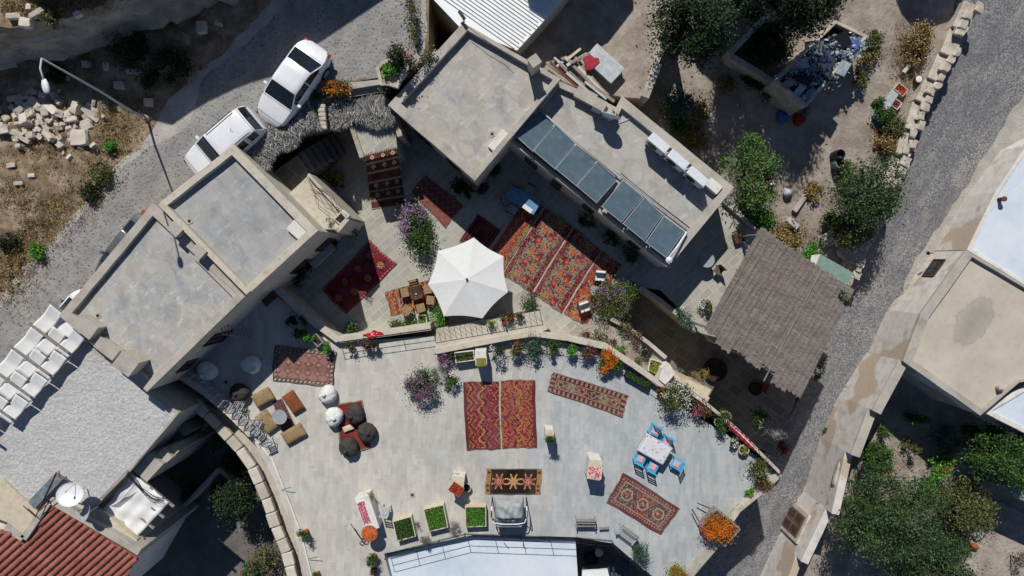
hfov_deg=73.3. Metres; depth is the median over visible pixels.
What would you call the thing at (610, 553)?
roof well
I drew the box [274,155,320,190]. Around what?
landing
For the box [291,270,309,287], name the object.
shrub
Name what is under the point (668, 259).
roof vent
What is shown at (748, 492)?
shrub
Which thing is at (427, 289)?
wooden chair
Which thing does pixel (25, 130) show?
rubble stone
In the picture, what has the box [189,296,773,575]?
terrace floor
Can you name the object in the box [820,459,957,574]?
tree
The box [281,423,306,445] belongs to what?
floor cushion
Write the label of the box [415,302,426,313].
wooden chair
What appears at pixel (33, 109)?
rubble stone
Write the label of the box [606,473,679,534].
rug
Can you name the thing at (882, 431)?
shrub
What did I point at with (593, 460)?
pedestal
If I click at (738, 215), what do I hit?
garden curb
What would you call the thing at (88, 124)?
rubble block
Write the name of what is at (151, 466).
stone slab
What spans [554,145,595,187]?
solar panel
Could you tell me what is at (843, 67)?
scrap sheet
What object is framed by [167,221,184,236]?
chimney
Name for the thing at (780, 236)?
shrub
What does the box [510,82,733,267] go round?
stone house
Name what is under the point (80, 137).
rubble block
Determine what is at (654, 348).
parapet wall
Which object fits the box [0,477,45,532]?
flat roof
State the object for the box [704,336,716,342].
stair step
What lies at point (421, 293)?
garden table
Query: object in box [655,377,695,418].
shrub
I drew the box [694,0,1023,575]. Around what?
alley
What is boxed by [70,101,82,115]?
rubble block
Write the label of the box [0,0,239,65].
cliff face
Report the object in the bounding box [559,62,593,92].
plank
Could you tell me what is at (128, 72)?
boulder
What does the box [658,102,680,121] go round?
shrub
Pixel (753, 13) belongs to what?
tree
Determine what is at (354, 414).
bean bag
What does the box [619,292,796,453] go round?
patio floor
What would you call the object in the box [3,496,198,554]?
parapet wall
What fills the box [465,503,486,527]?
planter
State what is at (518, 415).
rug
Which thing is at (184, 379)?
parapet wall
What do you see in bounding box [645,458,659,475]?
blue chair
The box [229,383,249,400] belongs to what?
bean bag
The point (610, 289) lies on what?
shrub
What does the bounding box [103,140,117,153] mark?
shrub
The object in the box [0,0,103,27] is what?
cliff top
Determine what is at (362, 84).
stone step
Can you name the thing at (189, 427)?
stair step
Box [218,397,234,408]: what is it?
folding chair
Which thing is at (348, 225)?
annex wall
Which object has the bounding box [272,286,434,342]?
parapet wall
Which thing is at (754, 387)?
round table
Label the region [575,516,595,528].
garden bench
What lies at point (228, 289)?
roof step
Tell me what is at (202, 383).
folding chair
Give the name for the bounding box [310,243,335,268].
stone shelf
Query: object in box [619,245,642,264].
shrub
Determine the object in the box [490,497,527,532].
garden swing
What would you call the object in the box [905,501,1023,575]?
concrete yard
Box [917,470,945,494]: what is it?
shrub
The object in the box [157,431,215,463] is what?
stone slab
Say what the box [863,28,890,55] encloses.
shrub
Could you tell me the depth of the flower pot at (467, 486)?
34.24 m
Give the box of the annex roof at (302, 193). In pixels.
[290,176,339,230]
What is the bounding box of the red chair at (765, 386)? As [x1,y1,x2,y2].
[758,380,769,394]
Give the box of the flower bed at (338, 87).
[315,75,355,99]
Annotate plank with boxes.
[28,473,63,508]
[545,62,562,75]
[549,61,577,87]
[552,46,574,62]
[553,56,567,68]
[556,47,579,66]
[558,54,583,67]
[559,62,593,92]
[564,56,586,81]
[566,72,587,89]
[567,60,591,83]
[568,48,580,58]
[571,52,589,63]
[574,56,601,87]
[577,65,603,91]
[584,81,606,99]
[590,83,614,102]
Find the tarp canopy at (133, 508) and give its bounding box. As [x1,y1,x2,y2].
[104,471,174,539]
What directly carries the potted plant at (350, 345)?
on the terrace floor at (421, 452)
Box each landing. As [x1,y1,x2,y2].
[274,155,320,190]
[354,124,406,161]
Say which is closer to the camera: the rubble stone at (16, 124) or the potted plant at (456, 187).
the rubble stone at (16, 124)
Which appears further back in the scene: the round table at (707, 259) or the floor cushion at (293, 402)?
the round table at (707, 259)
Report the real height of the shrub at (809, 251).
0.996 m
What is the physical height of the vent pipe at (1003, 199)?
0.440 m
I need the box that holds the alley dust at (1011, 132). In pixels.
[797,96,1023,502]
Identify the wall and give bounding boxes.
[0,353,65,401]
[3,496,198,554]
[159,201,252,294]
[179,374,253,436]
[180,461,245,508]
[204,401,290,550]
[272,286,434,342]
[275,113,342,162]
[307,173,363,235]
[350,126,364,158]
[394,115,410,146]
[434,329,679,391]
[608,317,666,358]
[636,285,698,332]
[673,380,780,473]
[685,539,720,575]
[720,1,783,61]
[722,54,773,85]
[727,442,781,520]
[760,352,897,575]
[840,1,983,285]
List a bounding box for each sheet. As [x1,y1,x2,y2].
[356,500,371,524]
[781,78,794,89]
[790,68,813,86]
[794,57,809,68]
[794,83,806,96]
[800,87,817,103]
[805,39,824,56]
[807,52,835,73]
[815,67,836,86]
[822,44,839,74]
[824,30,851,52]
[835,59,850,76]
[843,38,860,53]
[1009,435,1023,500]
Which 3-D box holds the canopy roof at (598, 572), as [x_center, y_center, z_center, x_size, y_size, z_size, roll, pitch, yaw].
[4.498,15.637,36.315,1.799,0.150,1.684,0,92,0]
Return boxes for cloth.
[583,55,599,70]
[588,466,602,479]
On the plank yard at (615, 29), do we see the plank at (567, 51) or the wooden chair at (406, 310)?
the plank at (567, 51)
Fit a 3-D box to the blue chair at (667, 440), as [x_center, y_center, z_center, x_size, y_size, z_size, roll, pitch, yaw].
[7.669,7.579,33.993,0.500,0.860,0.507,28,92,-1]
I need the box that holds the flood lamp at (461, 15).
[458,10,465,22]
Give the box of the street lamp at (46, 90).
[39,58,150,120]
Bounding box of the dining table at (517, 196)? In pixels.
[505,186,540,214]
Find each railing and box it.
[336,329,429,342]
[384,533,613,559]
[431,309,539,328]
[434,336,660,387]
[613,542,649,575]
[676,380,781,471]
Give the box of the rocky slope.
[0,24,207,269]
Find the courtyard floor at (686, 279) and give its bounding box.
[282,125,758,393]
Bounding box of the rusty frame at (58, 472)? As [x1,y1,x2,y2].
[23,471,72,516]
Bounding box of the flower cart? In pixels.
[691,503,740,550]
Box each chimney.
[71,314,106,339]
[93,336,124,360]
[112,348,149,376]
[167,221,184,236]
[190,243,206,258]
[527,53,541,75]
[573,85,597,106]
[591,97,607,114]
[601,103,618,121]
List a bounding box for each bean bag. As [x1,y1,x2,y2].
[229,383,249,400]
[318,384,336,402]
[325,407,343,426]
[339,436,358,456]
[345,403,364,424]
[358,422,377,442]
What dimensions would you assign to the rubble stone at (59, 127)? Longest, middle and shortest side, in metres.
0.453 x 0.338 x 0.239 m
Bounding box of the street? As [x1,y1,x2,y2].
[0,0,423,384]
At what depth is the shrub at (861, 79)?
34.40 m
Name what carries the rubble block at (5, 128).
on the rocky slope
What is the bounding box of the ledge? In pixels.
[207,402,305,575]
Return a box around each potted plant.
[283,313,298,327]
[291,327,306,339]
[293,528,312,543]
[300,332,314,343]
[312,570,319,575]
[319,171,329,183]
[320,341,330,355]
[326,215,335,230]
[328,176,339,186]
[330,170,343,182]
[339,183,345,189]
[344,341,354,350]
[358,339,372,353]
[366,552,377,567]
[369,565,377,575]
[371,340,378,348]
[449,176,464,195]
[459,183,474,199]
[475,180,490,196]
[487,164,502,178]
[544,434,556,444]
[697,299,707,310]
[703,299,715,314]
[738,444,748,454]
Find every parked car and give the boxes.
[35,286,82,364]
[95,210,145,271]
[184,106,266,174]
[256,37,330,128]
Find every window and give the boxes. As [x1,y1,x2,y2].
[175,358,198,373]
[290,259,312,273]
[315,238,335,251]
[414,130,433,148]
[446,158,461,172]
[524,156,537,169]
[550,179,561,190]
[581,203,594,213]
[626,240,640,249]
[922,259,945,276]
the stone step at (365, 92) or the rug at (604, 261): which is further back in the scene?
the rug at (604, 261)
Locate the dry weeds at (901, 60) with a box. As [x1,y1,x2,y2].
[674,0,921,248]
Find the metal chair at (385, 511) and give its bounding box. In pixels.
[379,503,390,518]
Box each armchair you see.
[577,299,591,313]
[593,270,606,281]
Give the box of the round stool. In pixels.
[595,546,602,556]
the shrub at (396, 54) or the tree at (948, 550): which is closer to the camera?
the shrub at (396, 54)
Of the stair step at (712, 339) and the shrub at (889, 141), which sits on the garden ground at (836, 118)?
the shrub at (889, 141)
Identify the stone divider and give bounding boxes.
[318,104,327,129]
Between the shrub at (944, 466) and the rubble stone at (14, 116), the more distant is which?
the shrub at (944, 466)
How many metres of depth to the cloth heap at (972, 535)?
39.62 m
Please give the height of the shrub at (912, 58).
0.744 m
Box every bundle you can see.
[99,470,163,504]
[776,109,789,123]
[783,188,792,197]
[792,113,805,126]
[804,107,812,115]
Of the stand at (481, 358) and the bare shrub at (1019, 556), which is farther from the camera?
the bare shrub at (1019, 556)
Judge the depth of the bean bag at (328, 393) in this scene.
33.81 m
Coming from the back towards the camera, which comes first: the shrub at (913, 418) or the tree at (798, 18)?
the shrub at (913, 418)
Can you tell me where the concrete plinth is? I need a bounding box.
[704,178,722,194]
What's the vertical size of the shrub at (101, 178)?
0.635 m
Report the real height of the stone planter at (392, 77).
0.944 m
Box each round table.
[197,361,218,380]
[240,355,261,374]
[272,410,286,423]
[590,285,597,294]
[699,252,714,267]
[748,382,761,395]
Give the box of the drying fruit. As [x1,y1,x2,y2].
[357,501,370,523]
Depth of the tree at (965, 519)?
36.72 m
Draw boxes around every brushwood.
[246,99,321,172]
[322,93,396,132]
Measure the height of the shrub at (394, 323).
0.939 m
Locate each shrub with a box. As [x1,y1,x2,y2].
[0,232,22,255]
[23,240,46,261]
[39,5,64,29]
[43,61,66,86]
[76,179,105,206]
[83,157,118,187]
[96,27,156,80]
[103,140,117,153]
[135,67,159,93]
[149,42,206,88]
[195,415,213,432]
[208,432,232,458]
[208,475,229,502]
[227,456,247,477]
[239,560,263,575]
[244,541,283,575]
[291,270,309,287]
[302,264,316,273]
[308,89,325,101]
[332,240,339,252]
[344,320,358,333]
[352,228,359,239]
[379,86,389,95]
[383,40,416,71]
[387,317,406,327]
[392,185,437,271]
[398,0,421,48]
[399,363,445,403]
[404,316,418,324]
[413,44,440,72]
[419,536,431,544]
[427,303,453,327]
[431,364,448,380]
[437,353,450,365]
[440,369,461,389]
[448,351,456,362]
[448,520,460,533]
[489,343,506,363]
[510,338,525,358]
[519,330,545,360]
[520,289,539,311]
[544,340,562,355]
[565,344,578,357]
[574,272,646,326]
[577,211,597,229]
[578,328,589,337]
[579,343,597,361]
[590,324,607,341]
[595,347,619,374]
[596,228,625,246]
[605,336,617,346]
[613,360,623,371]
[616,318,632,335]
[616,342,627,351]
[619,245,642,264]
[623,277,639,299]
[627,328,643,346]
[633,356,642,365]
[637,344,653,359]
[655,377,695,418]
[655,386,666,396]
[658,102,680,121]
[663,561,690,575]
[665,113,689,135]
[673,304,699,334]
[678,120,706,148]
[689,98,714,126]
[689,368,711,384]
[690,398,711,421]
[712,408,734,436]
[715,72,739,95]
[730,436,740,447]
[735,190,761,223]
[736,72,767,93]
[739,452,773,484]
[740,18,797,71]
[741,404,770,430]
[744,487,754,496]
[750,208,779,230]
[752,474,775,496]
[759,409,788,439]
[761,92,771,104]
[769,216,808,249]
[777,439,790,455]
[800,238,824,259]
[803,181,824,205]
[820,207,840,232]
[831,158,854,182]
[851,67,871,86]
[857,42,881,67]
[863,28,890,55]
[863,439,886,453]
[869,104,897,125]
[871,96,886,107]
[874,133,897,154]
[875,423,893,440]
[879,112,907,136]
[897,436,922,454]
[900,11,937,55]
[903,410,920,426]
[904,41,929,68]
[914,414,931,425]
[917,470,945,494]
[921,421,964,455]
[925,451,958,479]
[959,422,982,440]
[962,447,981,463]
[1010,546,1023,569]
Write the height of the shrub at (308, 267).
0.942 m
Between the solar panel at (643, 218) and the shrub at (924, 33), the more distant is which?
the shrub at (924, 33)
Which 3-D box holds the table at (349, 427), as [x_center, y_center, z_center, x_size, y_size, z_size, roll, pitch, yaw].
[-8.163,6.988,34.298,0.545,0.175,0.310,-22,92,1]
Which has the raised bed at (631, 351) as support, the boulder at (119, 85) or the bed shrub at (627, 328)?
the bed shrub at (627, 328)
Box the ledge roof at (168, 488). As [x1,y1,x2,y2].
[76,473,185,540]
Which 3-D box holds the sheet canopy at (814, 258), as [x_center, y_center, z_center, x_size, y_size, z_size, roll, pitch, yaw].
[14.563,-1.373,33.097,0.416,0.050,0.626,14,92,-1]
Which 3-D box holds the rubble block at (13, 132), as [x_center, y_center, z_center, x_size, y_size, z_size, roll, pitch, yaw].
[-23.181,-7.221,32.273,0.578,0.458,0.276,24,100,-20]
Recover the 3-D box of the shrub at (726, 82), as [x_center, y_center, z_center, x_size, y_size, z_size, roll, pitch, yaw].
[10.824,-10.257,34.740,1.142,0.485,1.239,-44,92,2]
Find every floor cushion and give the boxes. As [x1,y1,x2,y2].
[251,387,275,407]
[254,409,279,434]
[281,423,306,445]
[282,390,304,414]
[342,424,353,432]
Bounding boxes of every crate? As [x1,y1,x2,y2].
[448,481,464,496]
[871,111,881,125]
[891,99,901,109]
[892,82,907,96]
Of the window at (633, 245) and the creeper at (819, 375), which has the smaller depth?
the window at (633, 245)
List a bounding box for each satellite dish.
[56,482,85,506]
[76,504,98,521]
[601,107,620,121]
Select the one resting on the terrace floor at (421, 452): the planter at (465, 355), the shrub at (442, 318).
the planter at (465, 355)
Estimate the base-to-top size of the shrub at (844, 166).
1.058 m
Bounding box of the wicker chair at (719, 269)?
[711,264,726,275]
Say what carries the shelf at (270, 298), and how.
attached to the stone house at (241, 209)
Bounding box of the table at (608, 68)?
[583,43,624,84]
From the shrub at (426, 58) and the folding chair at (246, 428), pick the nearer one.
the shrub at (426, 58)
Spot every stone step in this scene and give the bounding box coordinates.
[348,78,392,96]
[349,86,392,99]
[669,374,709,403]
[673,370,710,395]
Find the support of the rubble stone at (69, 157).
on the rocky slope
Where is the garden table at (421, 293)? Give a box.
[408,285,424,300]
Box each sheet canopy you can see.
[810,254,819,264]
[816,254,852,284]
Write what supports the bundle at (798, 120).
on the garden ground at (836, 118)
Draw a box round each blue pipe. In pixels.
[607,561,610,575]
[611,561,614,575]
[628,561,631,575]
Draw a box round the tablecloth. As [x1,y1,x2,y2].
[636,433,672,464]
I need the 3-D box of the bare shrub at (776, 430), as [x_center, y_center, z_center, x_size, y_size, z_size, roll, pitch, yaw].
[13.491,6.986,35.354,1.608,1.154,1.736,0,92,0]
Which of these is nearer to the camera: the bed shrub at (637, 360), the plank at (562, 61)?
the plank at (562, 61)
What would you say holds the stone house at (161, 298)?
on the courtyard floor at (686, 279)
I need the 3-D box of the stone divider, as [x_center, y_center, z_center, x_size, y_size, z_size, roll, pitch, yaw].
[-8.675,-7.836,31.517,0.376,0.250,1.187,-3,92,0]
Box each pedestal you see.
[451,470,465,493]
[544,425,553,437]
[584,452,602,480]
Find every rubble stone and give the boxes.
[1,114,10,122]
[11,112,18,120]
[14,121,21,126]
[22,129,30,132]
[29,106,36,112]
[34,126,42,131]
[36,134,43,140]
[42,125,49,131]
[50,94,59,99]
[54,98,62,105]
[55,124,63,129]
[66,124,72,130]
[66,154,72,160]
[89,142,99,149]
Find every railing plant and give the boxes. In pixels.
[485,320,495,328]
[499,314,507,324]
[506,311,515,321]
[515,312,524,320]
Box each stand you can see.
[351,524,368,544]
[475,347,487,366]
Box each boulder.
[0,61,17,70]
[5,13,23,19]
[6,162,17,167]
[13,181,23,185]
[18,17,33,29]
[26,3,33,11]
[27,173,35,177]
[28,6,46,19]
[72,10,83,18]
[81,60,91,67]
[102,62,108,69]
[113,81,125,89]
[125,68,143,75]
[143,98,153,106]
[196,20,206,34]
[214,21,222,26]
[820,231,836,247]
[831,460,839,486]
[836,240,853,260]
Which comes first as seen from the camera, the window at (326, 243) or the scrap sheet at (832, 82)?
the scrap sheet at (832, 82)
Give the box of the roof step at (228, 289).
[193,256,235,296]
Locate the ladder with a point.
(251, 338)
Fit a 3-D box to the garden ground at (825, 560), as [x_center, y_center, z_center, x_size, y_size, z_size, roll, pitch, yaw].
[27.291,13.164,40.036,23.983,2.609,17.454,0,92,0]
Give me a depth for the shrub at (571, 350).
33.66 m
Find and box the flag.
[363,330,382,336]
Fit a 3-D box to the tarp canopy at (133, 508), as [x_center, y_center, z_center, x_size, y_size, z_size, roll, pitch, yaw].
[-18.001,10.457,35.626,2.617,5.621,2.487,40,92,-1]
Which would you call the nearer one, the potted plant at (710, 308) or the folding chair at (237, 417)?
the folding chair at (237, 417)
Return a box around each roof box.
[287,220,305,238]
[488,129,512,154]
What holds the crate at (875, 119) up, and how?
on the garden ground at (836, 118)
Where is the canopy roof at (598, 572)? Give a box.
[582,568,608,575]
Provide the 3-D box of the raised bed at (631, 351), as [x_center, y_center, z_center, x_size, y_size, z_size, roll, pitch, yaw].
[5.314,2.772,37.437,5.505,5.400,1.878,23,92,-1]
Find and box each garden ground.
[640,0,954,264]
[797,377,1023,575]
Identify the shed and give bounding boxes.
[431,0,568,55]
[759,20,867,115]
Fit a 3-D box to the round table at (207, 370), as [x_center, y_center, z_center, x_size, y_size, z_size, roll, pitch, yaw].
[-15.036,4.117,33.927,1.016,0.720,0.959,3,92,0]
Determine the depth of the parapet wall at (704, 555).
34.54 m
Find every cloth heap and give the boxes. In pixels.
[967,543,979,549]
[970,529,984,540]
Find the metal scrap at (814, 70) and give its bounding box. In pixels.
[774,50,855,90]
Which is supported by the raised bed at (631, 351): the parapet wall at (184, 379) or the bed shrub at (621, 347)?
the bed shrub at (621, 347)
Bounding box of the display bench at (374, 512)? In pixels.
[355,489,382,528]
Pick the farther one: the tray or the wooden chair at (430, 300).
the wooden chair at (430, 300)
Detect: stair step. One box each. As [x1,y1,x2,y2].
[171,429,198,441]
[176,416,204,436]
[297,151,322,176]
[304,147,329,171]
[309,144,333,168]
[315,141,336,164]
[321,137,341,160]
[327,134,345,155]
[364,162,402,175]
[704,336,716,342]
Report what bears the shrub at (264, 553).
on the yard at (202, 544)
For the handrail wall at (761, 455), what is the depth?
33.91 m
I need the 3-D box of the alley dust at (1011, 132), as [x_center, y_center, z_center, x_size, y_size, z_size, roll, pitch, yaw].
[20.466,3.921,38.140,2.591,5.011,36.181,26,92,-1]
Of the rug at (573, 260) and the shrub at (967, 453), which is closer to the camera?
the rug at (573, 260)
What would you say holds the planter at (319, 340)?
on the terrace floor at (421, 452)
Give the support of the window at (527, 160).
in the stone house at (613, 145)
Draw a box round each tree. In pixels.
[206,472,259,531]
[634,0,747,77]
[656,81,706,124]
[713,130,785,222]
[721,0,795,45]
[764,0,853,49]
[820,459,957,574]
[821,135,920,236]
[826,204,879,259]
[860,439,897,477]
[880,515,991,575]
[934,467,1000,545]
[954,421,1023,497]
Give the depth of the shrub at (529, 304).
34.69 m
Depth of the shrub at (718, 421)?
33.77 m
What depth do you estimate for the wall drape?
33.82 m
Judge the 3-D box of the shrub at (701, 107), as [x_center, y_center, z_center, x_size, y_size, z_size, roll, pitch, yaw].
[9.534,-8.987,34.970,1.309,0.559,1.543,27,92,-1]
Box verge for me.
[0,0,443,297]
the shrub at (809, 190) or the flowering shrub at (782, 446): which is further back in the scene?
the flowering shrub at (782, 446)
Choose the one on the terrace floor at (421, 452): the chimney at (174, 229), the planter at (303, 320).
the planter at (303, 320)
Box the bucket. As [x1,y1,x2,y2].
[913,75,922,82]
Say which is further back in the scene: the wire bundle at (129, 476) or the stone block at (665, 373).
the stone block at (665, 373)
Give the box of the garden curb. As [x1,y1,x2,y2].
[722,201,756,229]
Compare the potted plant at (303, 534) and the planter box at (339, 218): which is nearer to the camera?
the planter box at (339, 218)
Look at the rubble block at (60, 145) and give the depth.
32.12 m
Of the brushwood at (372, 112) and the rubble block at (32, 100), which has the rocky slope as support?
the rubble block at (32, 100)
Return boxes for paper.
[522,204,532,212]
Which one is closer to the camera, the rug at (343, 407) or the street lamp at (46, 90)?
the street lamp at (46, 90)
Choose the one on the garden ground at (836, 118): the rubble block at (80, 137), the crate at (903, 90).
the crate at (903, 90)
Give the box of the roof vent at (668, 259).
[665,257,671,262]
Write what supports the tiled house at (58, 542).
on the yard at (202, 544)
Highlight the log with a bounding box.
[901,63,912,73]
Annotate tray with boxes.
[361,525,377,541]
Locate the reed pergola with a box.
[693,227,854,397]
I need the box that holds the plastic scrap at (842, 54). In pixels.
[819,30,870,59]
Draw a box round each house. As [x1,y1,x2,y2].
[0,339,208,507]
[0,505,184,575]
[59,203,271,391]
[160,145,343,293]
[388,23,560,186]
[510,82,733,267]
[868,250,1023,414]
[935,138,1023,284]
[963,382,1023,436]
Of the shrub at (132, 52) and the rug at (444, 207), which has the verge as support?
the shrub at (132, 52)
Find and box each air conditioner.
[645,132,669,155]
[663,149,689,171]
[683,166,708,188]
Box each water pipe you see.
[537,108,617,177]
[615,170,687,235]
[620,173,689,227]
[668,231,687,256]
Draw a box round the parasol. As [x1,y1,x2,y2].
[428,237,507,317]
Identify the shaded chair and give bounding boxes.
[500,195,511,205]
[506,204,517,215]
[524,182,535,195]
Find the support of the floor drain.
on the stone house at (241, 209)
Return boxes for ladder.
[221,325,254,339]
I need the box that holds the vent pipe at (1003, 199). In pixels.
[997,196,1006,201]
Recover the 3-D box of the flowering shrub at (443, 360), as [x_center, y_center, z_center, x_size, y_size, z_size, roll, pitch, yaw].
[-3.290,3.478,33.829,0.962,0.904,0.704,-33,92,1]
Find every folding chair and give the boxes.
[182,369,196,377]
[187,374,200,383]
[195,380,213,389]
[203,383,221,396]
[210,390,228,402]
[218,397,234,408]
[225,402,239,414]
[231,401,245,409]
[231,410,246,421]
[237,415,252,426]
[243,423,257,432]
[249,418,262,427]
[249,427,263,438]
[260,436,277,449]
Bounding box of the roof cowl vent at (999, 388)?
[995,385,1003,390]
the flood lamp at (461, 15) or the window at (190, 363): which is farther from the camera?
the window at (190, 363)
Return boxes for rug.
[272,345,336,385]
[273,398,294,431]
[322,240,396,313]
[336,400,370,454]
[364,146,404,208]
[385,279,438,315]
[411,175,463,227]
[460,214,500,247]
[463,381,500,449]
[485,468,541,494]
[491,205,543,268]
[500,379,536,448]
[504,208,572,291]
[534,228,600,311]
[547,372,628,417]
[564,251,620,323]
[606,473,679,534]
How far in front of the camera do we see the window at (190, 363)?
32.72 m
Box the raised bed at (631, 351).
[563,322,665,375]
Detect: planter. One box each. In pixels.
[296,314,310,327]
[310,332,324,346]
[376,59,407,89]
[392,513,416,541]
[417,314,427,323]
[423,502,448,531]
[454,349,474,362]
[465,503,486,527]
[624,368,650,390]
[647,358,662,372]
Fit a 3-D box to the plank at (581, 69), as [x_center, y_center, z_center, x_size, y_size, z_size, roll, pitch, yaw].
[3.790,-9.772,32.510,0.150,0.050,2.000,-43,90,4]
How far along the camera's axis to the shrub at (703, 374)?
36.35 m
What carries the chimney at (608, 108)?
on the stone house at (613, 145)
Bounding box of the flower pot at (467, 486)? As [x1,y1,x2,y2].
[463,483,470,491]
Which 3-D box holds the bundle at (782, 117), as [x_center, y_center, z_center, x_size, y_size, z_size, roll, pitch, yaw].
[13.801,-8.708,35.063,0.721,0.380,0.686,18,92,-1]
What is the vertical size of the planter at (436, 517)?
0.578 m
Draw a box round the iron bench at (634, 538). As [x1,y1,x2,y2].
[614,522,639,544]
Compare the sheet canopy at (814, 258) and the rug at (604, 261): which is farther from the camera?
the rug at (604, 261)
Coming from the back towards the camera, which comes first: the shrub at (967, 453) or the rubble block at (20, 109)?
the shrub at (967, 453)
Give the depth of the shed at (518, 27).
31.29 m
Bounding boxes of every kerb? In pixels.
[253,435,312,575]
[637,62,661,109]
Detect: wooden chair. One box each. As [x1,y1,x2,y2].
[398,288,409,297]
[400,304,412,315]
[407,278,418,288]
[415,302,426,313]
[423,285,433,293]
[426,295,435,304]
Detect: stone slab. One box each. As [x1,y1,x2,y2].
[134,437,210,481]
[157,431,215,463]
[169,425,215,459]
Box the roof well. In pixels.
[575,538,650,575]
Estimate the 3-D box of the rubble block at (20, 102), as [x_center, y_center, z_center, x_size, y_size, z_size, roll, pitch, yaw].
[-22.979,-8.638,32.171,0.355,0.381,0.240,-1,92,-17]
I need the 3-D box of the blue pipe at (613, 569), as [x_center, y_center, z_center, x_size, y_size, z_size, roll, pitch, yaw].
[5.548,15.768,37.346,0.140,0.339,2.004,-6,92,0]
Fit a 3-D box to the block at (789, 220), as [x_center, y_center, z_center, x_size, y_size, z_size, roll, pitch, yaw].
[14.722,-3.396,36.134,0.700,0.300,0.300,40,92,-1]
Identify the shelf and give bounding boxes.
[261,290,277,306]
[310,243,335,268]
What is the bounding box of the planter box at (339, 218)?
[334,210,350,224]
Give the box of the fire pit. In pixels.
[703,358,727,381]
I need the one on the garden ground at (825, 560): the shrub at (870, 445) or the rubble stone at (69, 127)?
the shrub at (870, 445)
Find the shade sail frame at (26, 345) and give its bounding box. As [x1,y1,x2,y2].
[0,300,84,423]
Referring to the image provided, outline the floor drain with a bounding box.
[186,218,192,223]
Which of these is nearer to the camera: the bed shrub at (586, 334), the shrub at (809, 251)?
the bed shrub at (586, 334)
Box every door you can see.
[203,330,233,346]
[781,503,810,543]
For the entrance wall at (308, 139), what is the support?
on the courtyard floor at (686, 279)
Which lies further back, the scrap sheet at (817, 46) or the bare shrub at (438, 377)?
the bare shrub at (438, 377)
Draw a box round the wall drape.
[726,421,756,450]
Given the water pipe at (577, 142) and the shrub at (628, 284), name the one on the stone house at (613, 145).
the water pipe at (577, 142)
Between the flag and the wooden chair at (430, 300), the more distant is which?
the wooden chair at (430, 300)
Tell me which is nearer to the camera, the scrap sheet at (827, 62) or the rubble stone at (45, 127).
the rubble stone at (45, 127)
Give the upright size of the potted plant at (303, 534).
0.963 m
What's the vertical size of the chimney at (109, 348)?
0.515 m
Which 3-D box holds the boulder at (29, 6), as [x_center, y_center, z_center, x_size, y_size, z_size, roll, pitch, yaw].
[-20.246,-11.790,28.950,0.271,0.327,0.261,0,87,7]
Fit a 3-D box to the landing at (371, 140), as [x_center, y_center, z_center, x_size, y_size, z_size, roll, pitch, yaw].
[-6.372,-7.550,33.730,1.963,3.000,2.751,-10,92,0]
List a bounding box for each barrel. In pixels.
[829,149,844,160]
[830,158,844,168]
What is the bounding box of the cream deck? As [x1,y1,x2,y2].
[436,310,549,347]
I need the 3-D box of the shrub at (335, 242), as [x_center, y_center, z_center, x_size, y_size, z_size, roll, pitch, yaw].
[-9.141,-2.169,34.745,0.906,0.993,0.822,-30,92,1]
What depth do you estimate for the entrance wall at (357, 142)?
32.07 m
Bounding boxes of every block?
[0,124,12,134]
[7,96,21,102]
[7,103,15,109]
[9,129,21,135]
[12,105,25,115]
[12,136,21,140]
[14,143,25,149]
[15,100,23,104]
[17,134,33,143]
[18,94,29,99]
[19,111,34,126]
[22,102,33,109]
[25,131,37,140]
[26,110,35,118]
[28,96,41,104]
[30,90,38,93]
[33,102,42,110]
[38,92,45,97]
[40,107,49,117]
[41,129,55,142]
[42,102,58,116]
[54,110,63,117]
[54,141,65,149]
[62,110,72,118]
[66,116,79,123]
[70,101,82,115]
[70,129,90,146]
[79,119,93,129]
[81,101,100,121]
[81,113,89,119]
[654,361,674,384]
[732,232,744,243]
[785,217,799,229]
[792,192,806,212]
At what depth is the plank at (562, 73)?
32.41 m
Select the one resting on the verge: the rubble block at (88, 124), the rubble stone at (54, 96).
the rubble stone at (54, 96)
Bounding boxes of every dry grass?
[0,0,141,20]
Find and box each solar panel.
[515,111,553,153]
[533,125,574,170]
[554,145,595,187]
[575,162,616,203]
[599,180,642,223]
[620,197,662,241]
[643,216,684,257]
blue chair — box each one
[632,450,646,467]
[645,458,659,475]
[647,422,663,436]
[660,433,675,445]
[668,455,685,472]
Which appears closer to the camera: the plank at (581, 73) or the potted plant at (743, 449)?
the plank at (581, 73)
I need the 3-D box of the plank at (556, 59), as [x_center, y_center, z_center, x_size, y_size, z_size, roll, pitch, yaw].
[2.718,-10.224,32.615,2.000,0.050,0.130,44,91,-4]
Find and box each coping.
[194,398,298,575]
[850,360,906,457]
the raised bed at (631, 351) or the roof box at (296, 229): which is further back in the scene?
the raised bed at (631, 351)
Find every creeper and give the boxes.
[811,348,829,382]
[837,289,850,305]
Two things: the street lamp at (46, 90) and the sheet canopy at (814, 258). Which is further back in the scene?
the sheet canopy at (814, 258)
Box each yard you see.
[142,433,286,575]
[521,0,675,107]
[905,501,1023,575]
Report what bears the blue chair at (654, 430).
on the terrace floor at (421, 452)

